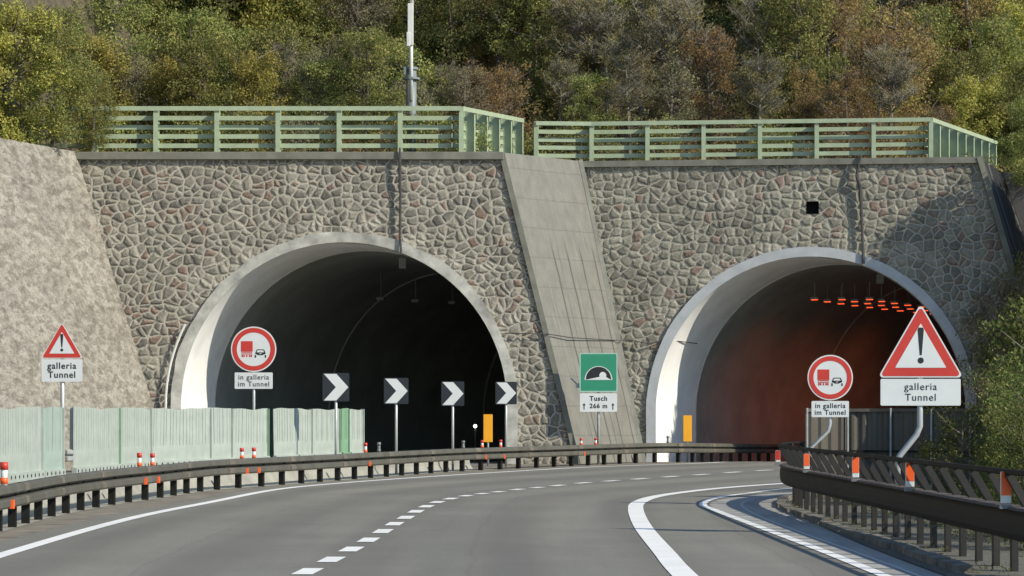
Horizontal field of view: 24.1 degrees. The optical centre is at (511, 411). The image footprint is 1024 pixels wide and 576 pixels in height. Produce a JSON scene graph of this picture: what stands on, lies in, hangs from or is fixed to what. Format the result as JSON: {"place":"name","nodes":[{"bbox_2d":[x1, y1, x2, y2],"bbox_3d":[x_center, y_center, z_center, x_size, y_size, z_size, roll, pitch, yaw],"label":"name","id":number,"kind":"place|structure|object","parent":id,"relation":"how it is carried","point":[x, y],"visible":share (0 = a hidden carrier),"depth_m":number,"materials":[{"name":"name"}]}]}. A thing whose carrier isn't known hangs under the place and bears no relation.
{"place":"outdoors","nodes":[
{"label":"outdoors","id":0,"kind":"place"},
{"bbox_2d":[66,461,508,473],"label":"road","id":1,"kind":"structure","parent":0,"point":[475,463],"depth_m":87.72,"materials":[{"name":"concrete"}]},
{"bbox_2d":[42,324,81,407],"bbox_3d":[-9.741,-0.002,51.987,0.878,3.804,0.112,0,0,0],"label":"warning sign","id":2,"kind":"object","parent":1,"relation":"on","point":[61,346],"visible":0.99,"depth_m":51.94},
{"bbox_2d":[231,327,275,409],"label":"no overtaking sign","id":3,"kind":"object","parent":1,"relation":"on","point":[253,351],"visible":1,"depth_m":68.44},
{"bbox_2d":[0,461,756,541],"bbox_3d":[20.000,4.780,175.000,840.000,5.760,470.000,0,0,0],"label":"ground","id":4,"kind":"structure","parent":0,"point":[49,523],"depth_m":49.69,"materials":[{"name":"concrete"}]},
{"bbox_2d":[0,138,153,470],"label":"retaining wall","id":5,"kind":"structure","parent":4,"relation":"on","point":[56,272],"depth_m":81.92,"materials":[{"name":"stone"}]},
{"bbox_2d":[0,469,498,531],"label":"median strip","id":6,"kind":"object","parent":4,"relation":"on","point":[119,500],"visible":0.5,"depth_m":54.27,"materials":[{"name":"concrete"}]},
{"bbox_2d":[0,460,472,513],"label":"concrete barrier","id":7,"kind":"object","parent":6,"relation":"on","point":[249,478],"visible":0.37,"depth_m":64.41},
{"bbox_2d":[0,406,44,482],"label":"glare screen","id":8,"kind":"object","parent":7,"relation":"on","point":[22,441],"visible":0.97,"depth_m":47.33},
{"bbox_2d":[44,407,65,476],"bbox_3d":[-9.533,0.627,49.686,0.200,1.467,1.557,0,0,5],"label":"glare screen","id":9,"kind":"object","parent":7,"relation":"on","point":[54,441],"visible":0.93,"depth_m":49.81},
{"bbox_2d":[70,407,121,473],"bbox_3d":[-9.219,0.624,53.146,0.206,1.471,3.904,0,0,5],"label":"glare screen","id":10,"kind":"object","parent":7,"relation":"on","point":[95,439],"visible":0.98,"depth_m":53.01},
{"bbox_2d":[121,407,152,467],"bbox_3d":[-8.893,0.626,56.521,0.206,1.469,2.785,0,0,6],"label":"glare screen","id":11,"kind":"object","parent":7,"relation":"on","point":[136,430],"visible":0.94,"depth_m":56.51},
{"bbox_2d":[153,408,212,464],"bbox_3d":[-8.230,0.624,59.665,0.191,1.471,3.617,0,0,16],"label":"glare screen","id":12,"kind":"object","parent":7,"relation":"on","point":[182,435],"visible":0.98,"depth_m":59.64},
{"bbox_2d":[210,408,233,459],"bbox_3d":[-7.552,0.626,61.997,0.193,1.468,1.427,0,0,17],"label":"glare screen","id":13,"kind":"object","parent":7,"relation":"on","point":[222,433],"visible":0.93,"depth_m":62.11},
{"bbox_2d":[233,408,269,458],"bbox_3d":[-6.997,0.632,63.863,0.207,1.456,2.475,0,0,17],"label":"glare screen","id":14,"kind":"object","parent":7,"relation":"on","point":[250,429],"visible":0.85,"depth_m":63.88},
{"bbox_2d":[273,408,313,456],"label":"glare screen","id":15,"kind":"object","parent":7,"relation":"on","point":[293,432],"visible":0.94,"depth_m":66.76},
{"bbox_2d":[313,409,341,454],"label":"glare screen","id":16,"kind":"object","parent":7,"relation":"on","point":[323,432],"visible":0.9,"depth_m":69.25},
{"bbox_2d":[350,409,363,452],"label":"glare screen","id":17,"kind":"object","parent":7,"relation":"on","point":[356,431],"visible":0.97,"depth_m":71.73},
{"bbox_2d":[322,373,348,453],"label":"chevron sign","id":18,"kind":"object","parent":6,"relation":"on","point":[335,387],"visible":1,"depth_m":66.44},
{"bbox_2d":[384,378,407,473],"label":"chevron sign","id":19,"kind":"object","parent":6,"relation":"on","point":[396,391],"visible":1,"depth_m":72.44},
{"bbox_2d":[441,381,463,469],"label":"chevron sign","id":20,"kind":"object","parent":6,"relation":"on","point":[452,393],"visible":1,"depth_m":77.54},
{"bbox_2d":[75,152,574,463],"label":"tunnel portal","id":21,"kind":"object","parent":4,"relation":"on","point":[294,254],"visible":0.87,"depth_m":87.20,"materials":[{"name":"stone"}]},
{"bbox_2d":[25,106,523,154],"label":"green railing","id":22,"kind":"object","parent":21,"relation":"on","point":[466,128],"visible":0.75,"depth_m":88.29,"materials":[{"name":"metal"}]},
{"bbox_2d":[0,443,802,530],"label":"guardrail","id":23,"kind":"object","parent":4,"relation":"on","point":[25,494],"visible":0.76,"depth_m":61.85,"materials":[{"name":"brown metal"}]},
{"bbox_2d":[501,152,646,463],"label":"buttress","id":24,"kind":"structure","parent":4,"relation":"on","point":[552,207],"depth_m":91.22,"materials":[{"name":"concrete"}]},
{"bbox_2d":[580,353,616,463],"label":"tunnel name sign","id":25,"kind":"object","parent":4,"relation":"on","point":[598,373],"visible":1,"depth_m":86.55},
{"bbox_2d":[583,157,1022,461],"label":"tunnel portal","id":26,"kind":"object","parent":4,"relation":"on","point":[725,264],"visible":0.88,"depth_m":95.92,"materials":[{"name":"grey stone"}]},
{"bbox_2d":[954,263,1023,407],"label":"deciduous tree","id":27,"kind":"object","parent":4,"relation":"on","point":[984,309],"visible":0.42,"depth_m":92.39,"materials":[{"name":"green plant"}]},
{"bbox_2d":[969,251,1023,392],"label":"deciduous tree","id":28,"kind":"object","parent":4,"relation":"on","point":[1002,334],"visible":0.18,"depth_m":93.17,"materials":[{"name":"green plant"}]},
{"bbox_2d":[977,156,1023,312],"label":"buttress","id":29,"kind":"structure","parent":4,"relation":"on","point":[1008,225],"depth_m":96.26,"materials":[{"name":"concrete"}]},
{"bbox_2d":[0,461,876,575],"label":"road","id":30,"kind":"structure","parent":0,"point":[572,525],"depth_m":37.21,"materials":[{"name":"asphalt"}]},
{"bbox_2d":[0,461,763,557],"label":"edge line","id":31,"kind":"object","parent":30,"relation":"on","point":[34,544],"visible":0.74,"depth_m":42.26,"materials":[{"name":"paint"}]},
{"bbox_2d":[292,470,764,573],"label":"lane dashes","id":32,"kind":"object","parent":30,"relation":"on","point":[315,570],"visible":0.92,"depth_m":37.36,"materials":[{"name":"paint"}]},
{"bbox_2d":[628,483,782,575],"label":"edge line","id":33,"kind":"object","parent":30,"relation":"on","point":[673,563],"visible":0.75,"depth_m":35.59,"materials":[{"name":"paint"}]},
{"bbox_2d":[699,488,890,575],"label":"shoulder line","id":34,"kind":"object","parent":30,"relation":"on","point":[703,503],"visible":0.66,"depth_m":35.31,"materials":[{"name":"paint"}]},
{"bbox_2d":[710,491,945,575],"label":"gutter","id":35,"kind":"object","parent":30,"relation":"on","point":[765,507],"visible":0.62,"depth_m":37.75,"materials":[{"name":"concrete"}]},
{"bbox_2d":[0,0,1022,171],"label":"hillside","id":36,"kind":"structure","parent":0,"point":[62,3],"depth_m":105.66,"materials":[{"name":"green plant"}]},
{"bbox_2d":[0,0,79,144],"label":"deciduous tree","id":37,"kind":"object","parent":36,"relation":"on","point":[15,19],"visible":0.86,"depth_m":84.62,"materials":[{"name":"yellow plant"}]},
{"bbox_2d":[10,0,104,147],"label":"deciduous tree","id":38,"kind":"object","parent":36,"relation":"on","point":[74,97],"visible":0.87,"depth_m":84.99,"materials":[{"name":"green plant"}]},
{"bbox_2d":[69,70,122,151],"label":"deciduous tree","id":39,"kind":"object","parent":36,"relation":"on","point":[101,119],"visible":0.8,"depth_m":87.35,"materials":[{"name":"green plant"}]},
{"bbox_2d":[57,28,143,151],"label":"deciduous tree","id":40,"kind":"object","parent":36,"relation":"on","point":[99,54],"visible":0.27,"depth_m":94.03,"materials":[{"name":"green plant"}]},
{"bbox_2d":[82,34,157,151],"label":"deciduous tree","id":41,"kind":"object","parent":36,"relation":"on","point":[134,80],"visible":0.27,"depth_m":95.36,"materials":[{"name":"green plant"}]},
{"bbox_2d":[83,0,161,93],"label":"deciduous tree","id":42,"kind":"object","parent":36,"relation":"on","point":[116,16],"visible":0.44,"depth_m":100.44,"materials":[{"name":"green plant"}]},
{"bbox_2d":[106,34,198,151],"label":"deciduous tree","id":43,"kind":"object","parent":36,"relation":"on","point":[151,50],"visible":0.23,"depth_m":97.62,"materials":[{"name":"green plant"}]},
{"bbox_2d":[125,0,184,51],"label":"deciduous tree","id":44,"kind":"object","parent":36,"relation":"on","point":[162,6],"visible":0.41,"depth_m":105.95,"materials":[{"name":"green plant"}]},
{"bbox_2d":[131,47,224,151],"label":"deciduous tree","id":45,"kind":"object","parent":36,"relation":"on","point":[163,81],"visible":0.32,"depth_m":96.25,"materials":[{"name":"green plant"}]},
{"bbox_2d":[143,0,239,151],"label":"deciduous tree","id":46,"kind":"object","parent":36,"relation":"on","point":[211,23],"visible":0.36,"depth_m":98.30,"materials":[{"name":"green plant"}]},
{"bbox_2d":[163,29,251,151],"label":"deciduous tree","id":47,"kind":"object","parent":36,"relation":"on","point":[194,63],"visible":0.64,"depth_m":94.14,"materials":[{"name":"green plant"}]},
{"bbox_2d":[193,22,269,150],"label":"deciduous tree","id":48,"kind":"object","parent":36,"relation":"on","point":[231,74],"visible":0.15,"depth_m":99.87,"materials":[{"name":"green plant"}]},
{"bbox_2d":[181,0,283,85],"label":"deciduous tree","id":49,"kind":"object","parent":36,"relation":"on","point":[225,4],"visible":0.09,"depth_m":107.00,"materials":[{"name":"green plant"}]},
{"bbox_2d":[220,100,294,151],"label":"shrub","id":50,"kind":"object","parent":36,"relation":"on","point":[246,113],"visible":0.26,"depth_m":90.89,"materials":[{"name":"green plant"}]},
{"bbox_2d":[221,39,299,151],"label":"deciduous tree","id":51,"kind":"object","parent":36,"relation":"on","point":[264,70],"visible":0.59,"depth_m":94.14,"materials":[{"name":"green plant"}]},
{"bbox_2d":[207,0,317,102],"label":"deciduous tree","id":52,"kind":"object","parent":36,"relation":"on","point":[258,21],"visible":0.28,"depth_m":106.59,"materials":[{"name":"green plant"}]},
{"bbox_2d":[219,18,328,151],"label":"deciduous tree","id":53,"kind":"object","parent":36,"relation":"on","point":[270,35],"visible":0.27,"depth_m":97.87,"materials":[{"name":"green plant"}]},
{"bbox_2d":[259,39,327,150],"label":"deciduous tree","id":54,"kind":"object","parent":36,"relation":"on","point":[288,55],"visible":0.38,"depth_m":95.27,"materials":[{"name":"green plant"}]},
{"bbox_2d":[267,0,354,123],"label":"deciduous tree","id":55,"kind":"object","parent":36,"relation":"on","point":[312,30],"visible":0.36,"depth_m":106.63,"materials":[{"name":"green plant"}]},
{"bbox_2d":[283,54,362,151],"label":"deciduous tree","id":56,"kind":"object","parent":36,"relation":"on","point":[315,69],"visible":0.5,"depth_m":94.38,"materials":[{"name":"green plant"}]},
{"bbox_2d":[308,0,402,121],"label":"deciduous tree","id":57,"kind":"object","parent":36,"relation":"on","point":[358,13],"visible":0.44,"depth_m":106.34,"materials":[{"name":"green plant"}]},
{"bbox_2d":[319,22,419,151],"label":"deciduous tree","id":58,"kind":"object","parent":36,"relation":"on","point":[363,69],"visible":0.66,"depth_m":93.95,"materials":[{"name":"green plant"}]},
{"bbox_2d":[356,35,443,151],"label":"deciduous tree","id":59,"kind":"object","parent":36,"relation":"on","point":[399,73],"visible":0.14,"depth_m":98.74,"materials":[{"name":"green plant"}]},
{"bbox_2d":[368,0,448,94],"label":"deciduous tree","id":60,"kind":"object","parent":36,"relation":"on","point":[403,28],"visible":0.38,"depth_m":107.44,"materials":[{"name":"green plant"}]},
{"bbox_2d":[402,0,419,151],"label":"antenna mast","id":61,"kind":"object","parent":36,"relation":"on","point":[411,78],"visible":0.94,"depth_m":91.79,"materials":[{"name":"metal"}]},
{"bbox_2d":[403,64,478,151],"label":"deciduous tree","id":62,"kind":"object","parent":36,"relation":"on","point":[438,78],"visible":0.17,"depth_m":99.39,"materials":[{"name":"green plant"}]},
{"bbox_2d":[413,0,497,130],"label":"deciduous tree","id":63,"kind":"object","parent":36,"relation":"on","point":[466,15],"visible":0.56,"depth_m":106.14,"materials":[{"name":"green plant"}]},
{"bbox_2d":[431,59,493,150],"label":"deciduous tree","id":64,"kind":"object","parent":36,"relation":"on","point":[459,91],"visible":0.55,"depth_m":95.24,"materials":[{"name":"green plant"}]},
{"bbox_2d":[440,58,520,149],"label":"deciduous tree","id":65,"kind":"object","parent":36,"relation":"on","point":[494,87],"visible":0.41,"depth_m":98.22,"materials":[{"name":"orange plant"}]},
{"bbox_2d":[436,0,542,107],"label":"deciduous tree","id":66,"kind":"object","parent":36,"relation":"on","point":[498,59],"visible":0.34,"depth_m":108.47,"materials":[{"name":"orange plant"}]},
{"bbox_2d":[476,60,542,154],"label":"deciduous tree","id":67,"kind":"object","parent":36,"relation":"on","point":[512,75],"visible":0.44,"depth_m":100.14,"materials":[{"name":"green plant"}]},
{"bbox_2d":[480,0,585,127],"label":"deciduous tree","id":68,"kind":"object","parent":36,"relation":"on","point":[533,7],"visible":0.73,"depth_m":105.83,"materials":[{"name":"green plant"}]},
{"bbox_2d":[75,0,1023,181],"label":"undergrowth","id":69,"kind":"object","parent":36,"relation":"on","point":[749,116],"visible":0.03,"depth_m":105.15,"materials":[{"name":"green plant"}]},
{"bbox_2d":[530,51,587,153],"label":"deciduous tree","id":70,"kind":"object","parent":36,"relation":"on","point":[563,73],"visible":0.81,"depth_m":102.83,"materials":[{"name":"green plant"}]},
{"bbox_2d":[532,0,616,126],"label":"deciduous tree","id":71,"kind":"object","parent":36,"relation":"on","point":[573,28],"visible":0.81,"depth_m":104.05,"materials":[{"name":"green plant"}]},
{"bbox_2d":[561,69,625,160],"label":"deciduous tree","id":72,"kind":"object","parent":36,"relation":"on","point":[583,93],"visible":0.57,"depth_m":101.14,"materials":[{"name":"green plant"}]},
{"bbox_2d":[558,0,644,135],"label":"deciduous tree","id":73,"kind":"object","parent":36,"relation":"on","point":[607,31],"visible":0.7,"depth_m":103.83,"materials":[{"name":"green plant"}]},
{"bbox_2d":[596,39,660,160],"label":"deciduous tree","id":74,"kind":"object","parent":36,"relation":"on","point":[621,88],"visible":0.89,"depth_m":100.83,"materials":[{"name":"green plant"}]},
{"bbox_2d":[605,0,683,120],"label":"deciduous tree","id":75,"kind":"object","parent":36,"relation":"on","point":[649,32],"visible":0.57,"depth_m":105.77,"materials":[{"name":"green plant"}]},
{"bbox_2d":[639,53,708,159],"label":"deciduous tree","id":76,"kind":"object","parent":36,"relation":"on","point":[677,84],"visible":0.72,"depth_m":101.16,"materials":[{"name":"green plant"}]},
{"bbox_2d":[638,0,718,144],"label":"deciduous tree","id":77,"kind":"object","parent":36,"relation":"on","point":[671,31],"visible":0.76,"depth_m":103.17,"materials":[{"name":"green plant"}]},
{"bbox_2d":[673,23,747,157],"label":"deciduous tree","id":78,"kind":"object","parent":36,"relation":"on","point":[704,47],"visible":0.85,"depth_m":102.20,"materials":[{"name":"green plant"}]},
{"bbox_2d":[681,26,743,149],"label":"deciduous tree","id":79,"kind":"object","parent":36,"relation":"on","point":[710,82],"visible":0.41,"depth_m":103.34,"materials":[{"name":"brown plant"}]},
{"bbox_2d":[702,0,784,84],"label":"deciduous tree","id":80,"kind":"object","parent":36,"relation":"on","point":[724,19],"visible":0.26,"depth_m":108.72,"materials":[{"name":"brown plant"}]},
{"bbox_2d":[724,48,793,158],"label":"deciduous tree","id":81,"kind":"object","parent":36,"relation":"on","point":[759,82],"visible":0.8,"depth_m":100.39,"materials":[{"name":"green plant"}]},
{"bbox_2d":[727,0,790,118],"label":"deciduous tree","id":82,"kind":"object","parent":36,"relation":"on","point":[752,14],"visible":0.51,"depth_m":106.29,"materials":[{"name":"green plant"}]},
{"bbox_2d":[534,117,997,167],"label":"green railing","id":83,"kind":"object","parent":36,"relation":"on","point":[945,139],"visible":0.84,"depth_m":96.83,"materials":[{"name":"metal"}]},
{"bbox_2d":[745,0,852,143],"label":"deciduous tree","id":84,"kind":"object","parent":36,"relation":"on","point":[802,23],"visible":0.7,"depth_m":103.16,"materials":[{"name":"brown plant"}]},
{"bbox_2d":[776,58,828,158],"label":"deciduous tree","id":85,"kind":"object","parent":36,"relation":"on","point":[803,103],"visible":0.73,"depth_m":101.84,"materials":[{"name":"green plant"}]},
{"bbox_2d":[772,0,874,132],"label":"deciduous tree","id":86,"kind":"object","parent":36,"relation":"on","point":[841,27],"visible":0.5,"depth_m":105.27,"materials":[{"name":"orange plant"}]},
{"bbox_2d":[810,63,887,157],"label":"deciduous tree","id":87,"kind":"object","parent":36,"relation":"on","point":[834,106],"visible":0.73,"depth_m":100.52,"materials":[{"name":"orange plant"}]},
{"bbox_2d":[839,23,926,157],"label":"deciduous tree","id":88,"kind":"object","parent":36,"relation":"on","point":[889,40],"visible":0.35,"depth_m":103.80,"materials":[{"name":"green plant"}]},
{"bbox_2d":[855,38,925,157],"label":"deciduous tree","id":89,"kind":"object","parent":36,"relation":"on","point":[898,83],"visible":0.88,"depth_m":101.18,"materials":[{"name":"brown plant"}]},
{"bbox_2d":[839,0,945,157],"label":"deciduous tree","id":90,"kind":"object","parent":36,"relation":"on","point":[883,21],"visible":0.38,"depth_m":111.19,"materials":[{"name":"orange plant"}]},
{"bbox_2d":[895,0,975,141],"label":"deciduous tree","id":91,"kind":"object","parent":36,"relation":"on","point":[925,10],"visible":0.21,"depth_m":118.11,"materials":[{"name":"green plant"}]},
{"bbox_2d":[920,44,1001,139],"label":"deciduous tree","id":92,"kind":"object","parent":36,"relation":"on","point":[961,63],"visible":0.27,"depth_m":114.93,"materials":[{"name":"green plant"}]},
{"bbox_2d":[927,0,1012,89],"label":"deciduous tree","id":93,"kind":"object","parent":36,"relation":"on","point":[986,6],"visible":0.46,"depth_m":121.26,"materials":[{"name":"green plant"}]},
{"bbox_2d":[935,60,1012,166],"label":"deciduous tree","id":94,"kind":"object","parent":36,"relation":"on","point":[967,105],"visible":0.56,"depth_m":112.75,"materials":[{"name":"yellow plant"}]},
{"bbox_2d":[950,10,1023,158],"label":"deciduous tree","id":95,"kind":"object","parent":36,"relation":"on","point":[986,29],"visible":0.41,"depth_m":116.92,"materials":[{"name":"green plant"}]},
{"bbox_2d":[971,0,1023,133],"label":"deciduous tree","id":96,"kind":"object","parent":36,"relation":"on","point":[1019,16],"visible":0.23,"depth_m":118.97,"materials":[{"name":"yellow plant"}]},
{"bbox_2d":[974,83,1023,172],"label":"deciduous tree","id":97,"kind":"object","parent":36,"relation":"on","point":[999,101],"visible":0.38,"depth_m":112.97,"materials":[{"name":"green plant"}]},
{"bbox_2d":[993,95,1023,188],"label":"deciduous tree","id":98,"kind":"object","parent":36,"relation":"on","point":[1017,111],"visible":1,"depth_m":98.56,"materials":[{"name":"green plant"}]},
{"bbox_2d":[787,497,1023,575],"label":"verge","id":99,"kind":"structure","parent":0,"point":[969,558],"depth_m":33.80,"materials":[{"name":"concrete"}]},
{"bbox_2d":[807,355,852,504],"bbox_3d":[6.357,0.382,47.987,0.907,3.036,0.102,0,0,0],"label":"no overtaking sign","id":100,"kind":"object","parent":99,"relation":"on","point":[830,378],"visible":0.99,"depth_m":47.94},
{"bbox_2d":[775,494,994,575],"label":"kerb","id":101,"kind":"structure","parent":99,"relation":"on","point":[926,556],"depth_m":33.17,"materials":[{"name":"concrete"}]},
{"bbox_2d":[778,441,1023,571],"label":"guardrail","id":102,"kind":"object","parent":99,"relation":"on","point":[971,510],"visible":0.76,"depth_m":33.45,"materials":[{"name":"metal"}]},
{"bbox_2d":[805,408,1011,496],"bbox_3d":[9.236,0.910,50.909,6.245,1.980,1.272,0,0,37],"label":"sheet fence","id":103,"kind":"object","parent":99,"relation":"on","point":[887,432],"visible":0.3,"depth_m":52.34,"materials":[{"name":"metal"}]},
{"bbox_2d":[880,307,960,534],"bbox_3d":[6.205,0.152,36.487,1.231,3.497,0.112,0,0,0],"label":"warning sign","id":104,"kind":"object","parent":99,"relation":"on","point":[920,352],"visible":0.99,"depth_m":36.44,"materials":[{"name":"metal"}]},
{"bbox_2d":[914,399,992,496],"bbox_3d":[8.887,0.854,47.572,1.819,2.493,1.977,1,-1,33],"label":"leafy shrub","id":105,"kind":"object","parent":99,"relation":"on","point":[954,454],"visible":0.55,"depth_m":47.59,"materials":[{"name":"green plant"}]},
{"bbox_2d":[971,294,1023,395],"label":"leafy shrub","id":106,"kind":"object","parent":99,"relation":"on","point":[1019,317],"visible":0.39,"depth_m":54.90,"materials":[{"name":"green plant"}]},
{"bbox_2d":[977,398,1023,504],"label":"leafy shrub","id":107,"kind":"object","parent":99,"relation":"on","point":[998,413],"visible":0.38,"depth_m":35.64,"materials":[{"name":"green plant"}]},
{"bbox_2d":[977,372,1023,481],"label":"leafy shrub","id":108,"kind":"object","parent":99,"relation":"on","point":[1007,405],"visible":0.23,"depth_m":41.29,"materials":[{"name":"green plant"}]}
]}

